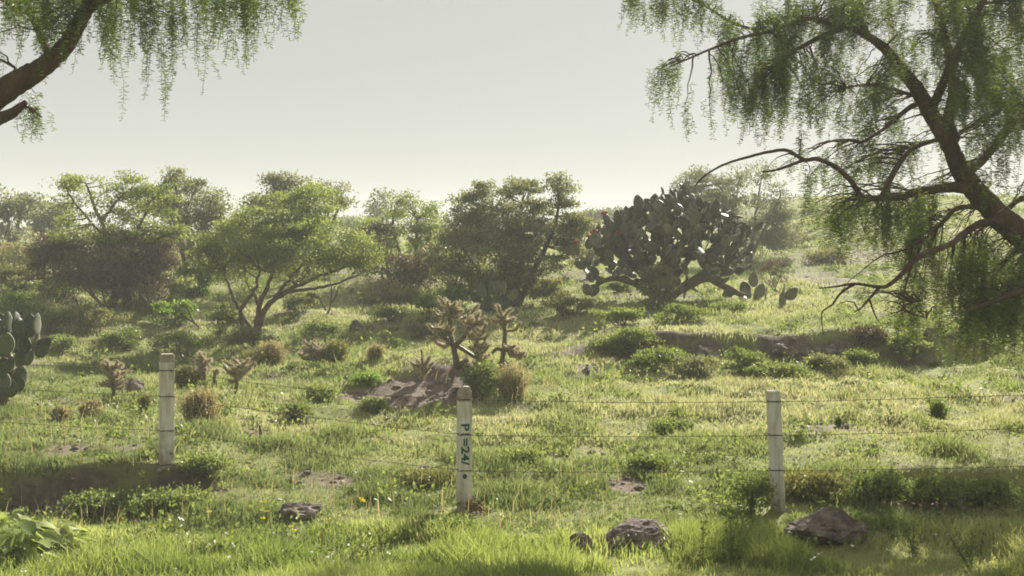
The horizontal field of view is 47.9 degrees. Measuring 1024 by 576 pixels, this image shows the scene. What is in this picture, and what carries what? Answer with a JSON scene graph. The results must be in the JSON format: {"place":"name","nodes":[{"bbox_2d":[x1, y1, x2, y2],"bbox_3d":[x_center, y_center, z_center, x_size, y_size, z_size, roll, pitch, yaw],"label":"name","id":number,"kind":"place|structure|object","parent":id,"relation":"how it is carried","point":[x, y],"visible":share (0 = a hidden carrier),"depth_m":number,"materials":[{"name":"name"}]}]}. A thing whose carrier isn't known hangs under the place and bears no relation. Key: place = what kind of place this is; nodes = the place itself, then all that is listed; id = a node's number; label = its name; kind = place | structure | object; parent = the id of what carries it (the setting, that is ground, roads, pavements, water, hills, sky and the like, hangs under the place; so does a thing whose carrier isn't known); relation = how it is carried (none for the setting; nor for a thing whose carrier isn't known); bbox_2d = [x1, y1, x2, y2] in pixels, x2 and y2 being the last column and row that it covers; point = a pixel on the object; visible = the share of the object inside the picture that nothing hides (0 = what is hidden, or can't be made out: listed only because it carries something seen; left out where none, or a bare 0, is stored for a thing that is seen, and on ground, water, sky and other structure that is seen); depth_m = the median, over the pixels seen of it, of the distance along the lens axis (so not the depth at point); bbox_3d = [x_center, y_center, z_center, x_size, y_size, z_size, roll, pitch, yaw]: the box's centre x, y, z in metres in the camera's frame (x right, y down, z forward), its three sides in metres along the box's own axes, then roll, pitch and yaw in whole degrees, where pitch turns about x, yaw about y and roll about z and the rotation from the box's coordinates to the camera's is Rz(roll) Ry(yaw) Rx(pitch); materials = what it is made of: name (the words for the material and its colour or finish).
{"place":"outdoors","nodes":[
{"label":"outdoors","id":0,"kind":"place"},
{"bbox_2d":[0,194,1023,575],"bbox_3d":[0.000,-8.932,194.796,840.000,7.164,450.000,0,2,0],"label":"ground","id":1,"kind":"structure","parent":0,"point":[28,490],"depth_m":16.88,"materials":[{"name":"plant"}]},
{"bbox_2d":[0,289,41,316],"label":"leafy shrub","id":2,"kind":"object","parent":1,"relation":"on","point":[12,300],"visible":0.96,"depth_m":27.30,"materials":[{"name":"green plant"}]},
{"bbox_2d":[0,262,46,290],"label":"leafy shrub","id":3,"kind":"object","parent":1,"relation":"on","point":[9,282],"visible":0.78,"depth_m":30.71,"materials":[{"name":"green plant"}]},
{"bbox_2d":[0,183,48,268],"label":"distant tree","id":4,"kind":"object","parent":1,"relation":"on","point":[19,205],"visible":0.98,"depth_m":43.70,"materials":[{"name":"green plant"}]},
{"bbox_2d":[0,240,49,277],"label":"shrub","id":5,"kind":"object","parent":1,"relation":"on","point":[14,253],"visible":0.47,"depth_m":35.85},
{"bbox_2d":[0,311,50,405],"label":"nopal cactus","id":6,"kind":"object","parent":1,"relation":"on","point":[17,341],"visible":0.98,"depth_m":16.21,"materials":[{"name":"green plant"}]},
{"bbox_2d":[0,513,59,567],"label":"broadleaf weed","id":7,"kind":"object","parent":1,"relation":"on","point":[47,535],"visible":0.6,"depth_m":9.26,"materials":[{"name":"green plant"}]},
{"bbox_2d":[29,304,72,333],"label":"leafy shrub","id":8,"kind":"object","parent":1,"relation":"on","point":[54,315],"visible":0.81,"depth_m":26.11,"materials":[{"name":"green plant"}]},
{"bbox_2d":[24,199,81,243],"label":"distant round tree","id":9,"kind":"object","parent":1,"relation":"on","point":[43,220],"visible":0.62,"depth_m":51.61,"materials":[{"name":"green plant"}]},
{"bbox_2d":[12,519,97,558],"bbox_3d":[-3.841,2.161,9.687,0.687,0.402,0.688,1,3,31],"label":"broadleaf weed","id":10,"kind":"object","parent":1,"relation":"on","point":[63,533],"visible":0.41,"depth_m":9.60,"materials":[{"name":"green plant"}]},
{"bbox_2d":[29,277,93,298],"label":"leafy shrub","id":11,"kind":"object","parent":1,"relation":"on","point":[46,288],"visible":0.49,"depth_m":29.66,"materials":[{"name":"green plant"}]},
{"bbox_2d":[48,333,78,355],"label":"leafy shrub","id":12,"kind":"object","parent":1,"relation":"on","point":[62,343],"visible":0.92,"depth_m":24.39,"materials":[{"name":"green plant"}]},
{"bbox_2d":[43,484,141,519],"bbox_3d":[-4.443,2.315,12.440,1.101,0.349,0.929,0,2,0],"label":"weed clump","id":13,"kind":"object","parent":1,"relation":"on","point":[90,500],"visible":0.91,"depth_m":12.24,"materials":[{"name":"green plant"}]},
{"bbox_2d":[62,302,131,335],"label":"leafy shrub","id":14,"kind":"object","parent":1,"relation":"on","point":[86,314],"visible":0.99,"depth_m":26.10,"materials":[{"name":"green plant"}]},
{"bbox_2d":[21,225,186,309],"bbox_3d":[-10.456,-0.513,29.336,4.391,2.180,2.851,0,2,0],"label":"brown thicket","id":15,"kind":"object","parent":1,"relation":"on","point":[103,269],"visible":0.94,"depth_m":28.77,"materials":[{"name":"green plant"}]},
{"bbox_2d":[96,358,127,396],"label":"cholla cactus","id":16,"kind":"object","parent":1,"relation":"on","point":[114,375],"visible":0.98,"depth_m":17.78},
{"bbox_2d":[38,169,193,309],"bbox_3d":[-9.902,-1.195,29.077,3.822,3.606,1.834,0,2,0],"label":"open acacia tree","id":17,"kind":"object","parent":1,"relation":"on","point":[138,193],"visible":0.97,"depth_m":28.86,"materials":[{"name":"green plant"}]},
{"bbox_2d":[98,325,144,351],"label":"leafy shrub","id":18,"kind":"object","parent":1,"relation":"on","point":[114,337],"visible":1,"depth_m":25.53,"materials":[{"name":"green plant"}]},
{"bbox_2d":[127,273,168,315],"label":"cholla cactus","id":19,"kind":"object","parent":1,"relation":"on","point":[151,297],"visible":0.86,"depth_m":28.70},
{"bbox_2d":[0,0,306,142],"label":"pepper tree","id":20,"kind":"object","parent":1,"relation":"on","point":[15,83],"visible":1,"depth_m":9.79,"materials":[{"name":"green plant"}]},
{"bbox_2d":[131,268,198,303],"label":"shrub","id":21,"kind":"object","parent":1,"relation":"on","point":[181,284],"visible":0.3,"depth_m":29.91,"materials":[{"name":"green plant"}]},
{"bbox_2d":[158,353,174,469],"bbox_3d":[-3.863,1.490,12.877,0.183,1.515,0.168,-1,3,-24],"label":"fence post","id":22,"kind":"object","parent":1,"relation":"on","point":[166,413],"visible":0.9,"depth_m":12.80,"materials":[{"name":"concrete"}]},
{"bbox_2d":[122,482,210,517],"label":"weed clump","id":23,"kind":"object","parent":1,"relation":"on","point":[150,498],"visible":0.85,"depth_m":11.98,"materials":[{"name":"green plant"}]},
{"bbox_2d":[143,299,198,325],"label":"leafy shrub","id":24,"kind":"object","parent":1,"relation":"on","point":[165,308],"visible":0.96,"depth_m":27.85,"materials":[{"name":"green plant"}]},
{"bbox_2d":[146,327,203,355],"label":"leafy shrub","id":25,"kind":"object","parent":1,"relation":"on","point":[182,337],"visible":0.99,"depth_m":25.14,"materials":[{"name":"green plant"}]},
{"bbox_2d":[129,165,234,280],"bbox_3d":[-10.288,-1.951,35.924,3.274,3.818,2.510,0,2,0],"label":"grove tree","id":26,"kind":"object","parent":1,"relation":"on","point":[208,213],"visible":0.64,"depth_m":35.63,"materials":[{"name":"green plant"}]},
{"bbox_2d":[171,259,221,295],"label":"leafy shrub","id":27,"kind":"object","parent":1,"relation":"on","point":[204,280],"visible":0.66,"depth_m":31.92,"materials":[{"name":"green plant"}]},
{"bbox_2d":[174,385,234,421],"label":"dry shrub","id":28,"kind":"object","parent":1,"relation":"on","point":[192,407],"visible":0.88,"depth_m":15.46,"materials":[{"name":"plant"}]},
{"bbox_2d":[171,451,239,483],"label":"weed clump","id":29,"kind":"object","parent":1,"relation":"on","point":[203,465],"visible":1,"depth_m":12.88,"materials":[{"name":"green plant"}]},
{"bbox_2d":[202,301,239,333],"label":"leafy shrub","id":30,"kind":"object","parent":1,"relation":"on","point":[228,316],"visible":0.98,"depth_m":26.96,"materials":[{"name":"green plant"}]},
{"bbox_2d":[221,355,256,394],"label":"cholla cactus","id":31,"kind":"object","parent":1,"relation":"on","point":[237,370],"visible":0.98,"depth_m":17.93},
{"bbox_2d":[217,324,282,350],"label":"leafy shrub","id":32,"kind":"object","parent":1,"relation":"on","point":[242,335],"visible":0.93,"depth_m":24.58,"materials":[{"name":"green plant"}]},
{"bbox_2d":[257,338,293,365],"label":"dry shrub","id":33,"kind":"object","parent":1,"relation":"on","point":[274,347],"visible":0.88,"depth_m":21.91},
{"bbox_2d":[184,179,386,331],"bbox_3d":[-5.216,-0.732,26.959,4.645,3.683,3.403,-1,3,-21],"label":"acacia tree","id":34,"kind":"object","parent":1,"relation":"on","point":[265,241],"visible":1,"depth_m":26.88,"materials":[{"name":"green plant"}]},
{"bbox_2d":[274,400,314,418],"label":"weed clump","id":35,"kind":"object","parent":1,"relation":"on","point":[294,408],"visible":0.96,"depth_m":16.48,"materials":[{"name":"green plant"}]},
{"bbox_2d":[235,169,360,284],"bbox_3d":[-6.494,-1.811,34.833,3.807,3.648,2.189,0,2,0],"label":"shade tree","id":36,"kind":"object","parent":1,"relation":"on","point":[278,182],"visible":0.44,"depth_m":34.77,"materials":[{"name":"green plant"}]},
{"bbox_2d":[279,502,320,521],"bbox_3d":[-2.151,2.291,11.596,0.426,0.266,0.335,0,2,9],"label":"rock","id":37,"kind":"object","parent":1,"relation":"on","point":[306,511],"visible":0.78,"depth_m":11.50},
{"bbox_2d":[281,290,320,312],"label":"leafy shrub","id":38,"kind":"object","parent":1,"relation":"on","point":[306,298],"visible":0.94,"depth_m":29.27,"materials":[{"name":"green plant"}]},
{"bbox_2d":[296,337,332,362],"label":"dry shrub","id":39,"kind":"object","parent":1,"relation":"on","point":[311,348],"visible":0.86,"depth_m":21.36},
{"bbox_2d":[300,319,341,338],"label":"leafy shrub","id":40,"kind":"object","parent":1,"relation":"on","point":[321,326],"visible":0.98,"depth_m":25.93,"materials":[{"name":"green plant"}]},
{"bbox_2d":[299,383,343,403],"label":"weed clump","id":41,"kind":"object","parent":1,"relation":"on","point":[324,392],"visible":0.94,"depth_m":17.91,"materials":[{"name":"green plant"}]},
{"bbox_2d":[315,337,354,363],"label":"dry shrub","id":42,"kind":"object","parent":1,"relation":"on","point":[336,348],"visible":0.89,"depth_m":21.25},
{"bbox_2d":[347,370,385,387],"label":"weed clump","id":43,"kind":"object","parent":1,"relation":"on","point":[362,378],"visible":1,"depth_m":18.70,"materials":[{"name":"green plant"}]},
{"bbox_2d":[350,395,394,413],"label":"weed clump","id":44,"kind":"object","parent":1,"relation":"on","point":[374,404],"visible":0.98,"depth_m":17.07,"materials":[{"name":"green plant"}]},
{"bbox_2d":[355,187,410,238],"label":"distant pale tree","id":45,"kind":"object","parent":1,"relation":"on","point":[375,210],"visible":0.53,"depth_m":65.48,"materials":[{"name":"green plant"}]},
{"bbox_2d":[346,275,423,302],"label":"dry shrub","id":46,"kind":"object","parent":1,"relation":"on","point":[381,287],"visible":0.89,"depth_m":32.10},
{"bbox_2d":[341,221,448,293],"bbox_3d":[-3.715,-0.864,33.353,4.535,2.271,2.792,2,3,44],"label":"brown thicket","id":47,"kind":"object","parent":1,"relation":"on","point":[414,268],"visible":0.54,"depth_m":32.80,"materials":[{"name":"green plant"}]},
{"bbox_2d":[364,188,453,269],"bbox_3d":[-3.189,-1.655,36.045,3.345,2.959,2.144,0,2,0],"label":"grove tree","id":48,"kind":"object","parent":1,"relation":"on","point":[422,228],"visible":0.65,"depth_m":35.70,"materials":[{"name":"green plant"}]},
{"bbox_2d":[401,320,436,339],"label":"leafy shrub","id":49,"kind":"object","parent":1,"relation":"on","point":[422,331],"visible":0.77,"depth_m":25.26,"materials":[{"name":"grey plant"}]},
{"bbox_2d":[400,464,456,488],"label":"weed clump","id":50,"kind":"object","parent":1,"relation":"on","point":[425,475],"visible":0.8,"depth_m":12.88,"materials":[{"name":"green plant"}]},
{"bbox_2d":[410,292,447,321],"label":"leafy shrub","id":51,"kind":"object","parent":1,"relation":"on","point":[427,301],"visible":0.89,"depth_m":27.34,"materials":[{"name":"green plant"}]},
{"bbox_2d":[419,510,483,539],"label":"weed clump","id":52,"kind":"object","parent":1,"relation":"on","point":[459,517],"visible":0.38,"depth_m":10.95,"materials":[{"name":"green plant"}]},
{"bbox_2d":[435,282,474,308],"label":"leafy shrub","id":53,"kind":"object","parent":1,"relation":"on","point":[451,294],"visible":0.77,"depth_m":29.92,"materials":[{"name":"green plant"}]},
{"bbox_2d":[426,295,492,369],"bbox_3d":[-0.874,0.750,19.032,1.136,1.323,0.546,0,2,0],"label":"cholla cactus","id":54,"kind":"object","parent":1,"relation":"on","point":[448,329],"visible":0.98,"depth_m":19.00,"materials":[{"name":"plant"}]},
{"bbox_2d":[456,386,471,511],"bbox_3d":[-0.490,1.796,11.837,0.143,1.580,0.144,-1,3,-17],"label":"fence post","id":55,"kind":"object","parent":1,"relation":"on","point":[464,455],"visible":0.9,"depth_m":11.77,"materials":[{"name":"concrete"}]},
{"bbox_2d":[2,362,1018,403],"bbox_3d":[-0.503,0.988,12.197,13.146,0.356,0.972,0,2,5],"label":"barbed wire","id":56,"kind":"object","parent":55,"relation":"attached to","point":[544,401],"visible":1,"depth_m":11.90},
{"bbox_2d":[0,388,1022,437],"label":"barbed wire","id":57,"kind":"object","parent":55,"relation":"attached to","point":[524,435],"visible":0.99,"depth_m":11.92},
{"bbox_2d":[3,421,1023,473],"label":"barbed wire","id":58,"kind":"object","parent":55,"relation":"attached to","point":[521,470],"visible":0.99,"depth_m":11.94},
{"bbox_2d":[459,356,500,397],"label":"weed clump","id":59,"kind":"object","parent":1,"relation":"on","point":[474,372],"visible":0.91,"depth_m":18.02,"materials":[{"name":"green plant"}]},
{"bbox_2d":[466,323,495,378],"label":"cholla cactus","id":60,"kind":"object","parent":1,"relation":"on","point":[478,349],"visible":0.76,"depth_m":18.80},
{"bbox_2d":[470,267,517,313],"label":"nopal cactus","id":61,"kind":"object","parent":1,"relation":"on","point":[488,302],"visible":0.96,"depth_m":27.13,"materials":[{"name":"plant"}]},
{"bbox_2d":[490,304,527,371],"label":"cholla cactus","id":62,"kind":"object","parent":1,"relation":"on","point":[504,321],"visible":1,"depth_m":19.20,"materials":[{"name":"plant"}]},
{"bbox_2d":[420,170,601,305],"bbox_3d":[-0.038,-1.237,29.955,4.791,3.724,3.132,0,2,0],"label":"many lobed tree","id":63,"kind":"object","parent":1,"relation":"on","point":[512,239],"visible":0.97,"depth_m":30.12,"materials":[{"name":"green plant"}]},
{"bbox_2d":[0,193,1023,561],"bbox_3d":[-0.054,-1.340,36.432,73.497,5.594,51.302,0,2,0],"label":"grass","id":64,"kind":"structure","parent":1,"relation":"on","point":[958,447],"depth_m":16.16,"materials":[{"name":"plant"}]},
{"bbox_2d":[0,507,1023,575],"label":"verge grass","id":65,"kind":"structure","parent":1,"relation":"on","point":[487,555],"depth_m":9.72,"materials":[{"name":"plant"}]},
{"bbox_2d":[489,356,534,402],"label":"dry shrub","id":66,"kind":"object","parent":1,"relation":"on","point":[513,381],"visible":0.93,"depth_m":17.89,"materials":[{"name":"plant"}]},
{"bbox_2d":[1,250,1023,563],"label":"dry stalks","id":67,"kind":"object","parent":1,"relation":"on","point":[351,506],"visible":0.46,"depth_m":14.13,"materials":[{"name":"plant"}]},
{"bbox_2d":[488,446,544,464],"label":"weed clump","id":68,"kind":"object","parent":1,"relation":"on","point":[523,454],"visible":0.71,"depth_m":13.90,"materials":[{"name":"green plant"}]},
{"bbox_2d":[16,273,1023,512],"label":"rubble","id":69,"kind":"object","parent":1,"relation":"on","point":[638,487],"visible":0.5,"depth_m":14.51,"materials":[{"name":"stone"}]},
{"bbox_2d":[528,277,571,307],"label":"leafy shrub","id":70,"kind":"object","parent":1,"relation":"on","point":[553,286],"visible":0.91,"depth_m":30.28,"materials":[{"name":"green plant"}]},
{"bbox_2d":[540,295,593,316],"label":"leafy shrub","id":71,"kind":"object","parent":1,"relation":"on","point":[562,305],"visible":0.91,"depth_m":27.90,"materials":[{"name":"green plant"}]},
{"bbox_2d":[582,334,642,356],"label":"ledge shrub","id":72,"kind":"object","parent":1,"relation":"on","point":[616,348],"visible":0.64,"depth_m":22.23,"materials":[{"name":"green plant"}]},
{"bbox_2d":[586,305,647,325],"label":"leafy shrub","id":73,"kind":"object","parent":1,"relation":"on","point":[624,313],"visible":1,"depth_m":24.15,"materials":[{"name":"green plant"}]},
{"bbox_2d":[602,324,665,351],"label":"leafy shrub","id":74,"kind":"object","parent":1,"relation":"on","point":[624,335],"visible":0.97,"depth_m":22.21,"materials":[{"name":"green plant"}]},
{"bbox_2d":[600,517,672,549],"bbox_3d":[1.159,2.257,10.535,0.674,0.300,0.584,-1,3,-17],"label":"rock","id":75,"kind":"object","parent":1,"relation":"on","point":[644,529],"visible":0.73,"depth_m":10.37,"materials":[{"name":"stone"}]},
{"bbox_2d":[621,448,679,473],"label":"weed clump","id":76,"kind":"object","parent":1,"relation":"on","point":[640,459],"visible":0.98,"depth_m":13.46,"materials":[{"name":"green plant"}]},
{"bbox_2d":[620,344,686,371],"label":"ledge shrub","id":77,"kind":"object","parent":1,"relation":"on","point":[650,357],"visible":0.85,"depth_m":20.87,"materials":[{"name":"green plant"}]},
{"bbox_2d":[633,260,683,309],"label":"leafy shrub","id":78,"kind":"object","parent":1,"relation":"on","point":[664,280],"visible":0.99,"depth_m":27.54,"materials":[{"name":"green plant"}]},
{"bbox_2d":[572,183,762,309],"bbox_3d":[4.098,-0.999,30.403,5.106,3.540,2.728,0,2,0],"label":"nopal cactus","id":79,"kind":"object","parent":1,"relation":"on","point":[623,232],"visible":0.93,"depth_m":29.94,"materials":[{"name":"green plant"}]},
{"bbox_2d":[645,414,696,433],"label":"weed clump","id":80,"kind":"object","parent":1,"relation":"on","point":[661,425],"visible":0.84,"depth_m":15.87,"materials":[{"name":"green plant"}]},
{"bbox_2d":[648,302,713,323],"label":"leafy shrub","id":81,"kind":"object","parent":1,"relation":"on","point":[680,310],"visible":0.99,"depth_m":24.49,"materials":[{"name":"green plant"}]},
{"bbox_2d":[661,354,728,377],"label":"ledge shrub","id":82,"kind":"object","parent":1,"relation":"on","point":[691,366],"visible":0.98,"depth_m":20.42,"materials":[{"name":"green plant"}]},
{"bbox_2d":[683,271,767,298],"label":"nopal cactus","id":83,"kind":"object","parent":1,"relation":"on","point":[760,290],"visible":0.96,"depth_m":30.31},
{"bbox_2d":[668,158,807,263],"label":"hazy tree","id":84,"kind":"object","parent":1,"relation":"on","point":[733,201],"visible":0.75,"depth_m":45.59,"materials":[{"name":"green plant"}]},
{"bbox_2d":[722,501,754,563],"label":"tall weed","id":85,"kind":"object","parent":1,"relation":"on","point":[731,556],"visible":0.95,"depth_m":9.79,"materials":[{"name":"green plant"}]},
{"bbox_2d":[716,345,768,374],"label":"ledge shrub","id":86,"kind":"object","parent":1,"relation":"on","point":[743,357],"visible":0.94,"depth_m":20.91,"materials":[{"name":"green plant"}]},
{"bbox_2d":[720,469,777,516],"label":"weed clump","id":87,"kind":"object","parent":1,"relation":"on","point":[753,487],"visible":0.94,"depth_m":11.67,"materials":[{"name":"green plant"}]},
{"bbox_2d":[750,256,795,289],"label":"leafy shrub","id":88,"kind":"object","parent":1,"relation":"on","point":[771,263],"visible":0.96,"depth_m":33.96,"materials":[{"name":"green plant"}]},
{"bbox_2d":[766,390,785,511],"bbox_3d":[2.727,1.828,11.889,0.212,1.545,0.143,0,2,0],"label":"fence post","id":89,"kind":"object","parent":1,"relation":"on","point":[774,426],"visible":0.79,"depth_m":11.82,"materials":[{"name":"concrete"}]},
{"bbox_2d":[740,360,813,378],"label":"ledge shrub","id":90,"kind":"object","parent":1,"relation":"on","point":[784,369],"visible":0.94,"depth_m":20.20,"materials":[{"name":"green plant"}]},
{"bbox_2d":[784,465,854,500],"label":"weed clump","id":91,"kind":"object","parent":1,"relation":"on","point":[812,481],"visible":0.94,"depth_m":12.26,"materials":[{"name":"green plant"}]},
{"bbox_2d":[617,0,1023,381],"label":"pepper tree","id":92,"kind":"object","parent":1,"relation":"on","point":[994,300],"visible":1,"depth_m":14.53,"materials":[{"name":"green plant"}]},
{"bbox_2d":[783,506,868,544],"bbox_3d":[2.894,2.240,10.688,0.705,0.483,0.529,-1,3,-20],"label":"rock","id":93,"kind":"object","parent":1,"relation":"on","point":[839,526],"visible":0.83,"depth_m":10.52,"materials":[{"name":"stone"}]},
{"bbox_2d":[803,350,851,374],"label":"ledge shrub","id":94,"kind":"object","parent":1,"relation":"on","point":[833,363],"visible":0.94,"depth_m":21.05,"materials":[{"name":"green plant"}]},
{"bbox_2d":[800,244,854,263],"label":"shrub","id":95,"kind":"object","parent":1,"relation":"on","point":[815,257],"visible":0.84,"depth_m":43.83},
{"bbox_2d":[841,346,879,365],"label":"ledge shrub","id":96,"kind":"object","parent":1,"relation":"on","point":[862,356],"visible":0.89,"depth_m":21.73,"materials":[{"name":"green plant"}]},
{"bbox_2d":[842,325,892,346],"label":"ledge shrub","id":97,"kind":"object","parent":1,"relation":"on","point":[870,333],"visible":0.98,"depth_m":22.69,"materials":[{"name":"brown plant"}]},
{"bbox_2d":[843,467,926,507],"bbox_3d":[3.989,2.171,12.469,0.889,0.437,0.636,-1,3,-13],"label":"weed clump","id":98,"kind":"object","parent":1,"relation":"on","point":[875,484],"visible":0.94,"depth_m":12.35,"materials":[{"name":"green plant"}]},
{"bbox_2d":[895,515,920,556],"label":"tall weed","id":99,"kind":"object","parent":1,"relation":"on","point":[910,541],"visible":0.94,"depth_m":10.03,"materials":[{"name":"green plant"}]},
{"bbox_2d":[884,328,933,356],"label":"ledge shrub","id":100,"kind":"object","parent":1,"relation":"on","point":[924,343],"visible":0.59,"depth_m":22.32,"materials":[{"name":"green plant"}]},
{"bbox_2d":[893,468,980,508],"bbox_3d":[4.633,2.221,12.605,0.961,0.485,0.768,0,2,0],"label":"weed clump","id":101,"kind":"object","parent":1,"relation":"on","point":[937,486],"visible":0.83,"depth_m":12.46,"materials":[{"name":"green plant"}]},
{"bbox_2d":[925,395,955,419],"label":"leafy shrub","id":102,"kind":"object","parent":1,"relation":"on","point":[938,409],"visible":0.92,"depth_m":16.51,"materials":[{"name":"green plant"}]},
{"bbox_2d":[942,529,979,568],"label":"tall weed","id":103,"kind":"object","parent":1,"relation":"on","point":[967,551],"visible":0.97,"depth_m":9.53,"materials":[{"name":"green plant"}]},
{"bbox_2d":[960,472,1023,509],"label":"weed clump","id":104,"kind":"object","parent":1,"relation":"on","point":[988,490],"visible":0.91,"depth_m":12.47,"materials":[{"name":"green plant"}]},
{"bbox_2d":[0,0,1023,230],"label":"sky","id":105,"kind":"structure","parent":0,"point":[434,98],"materials":[{"name":"white"}]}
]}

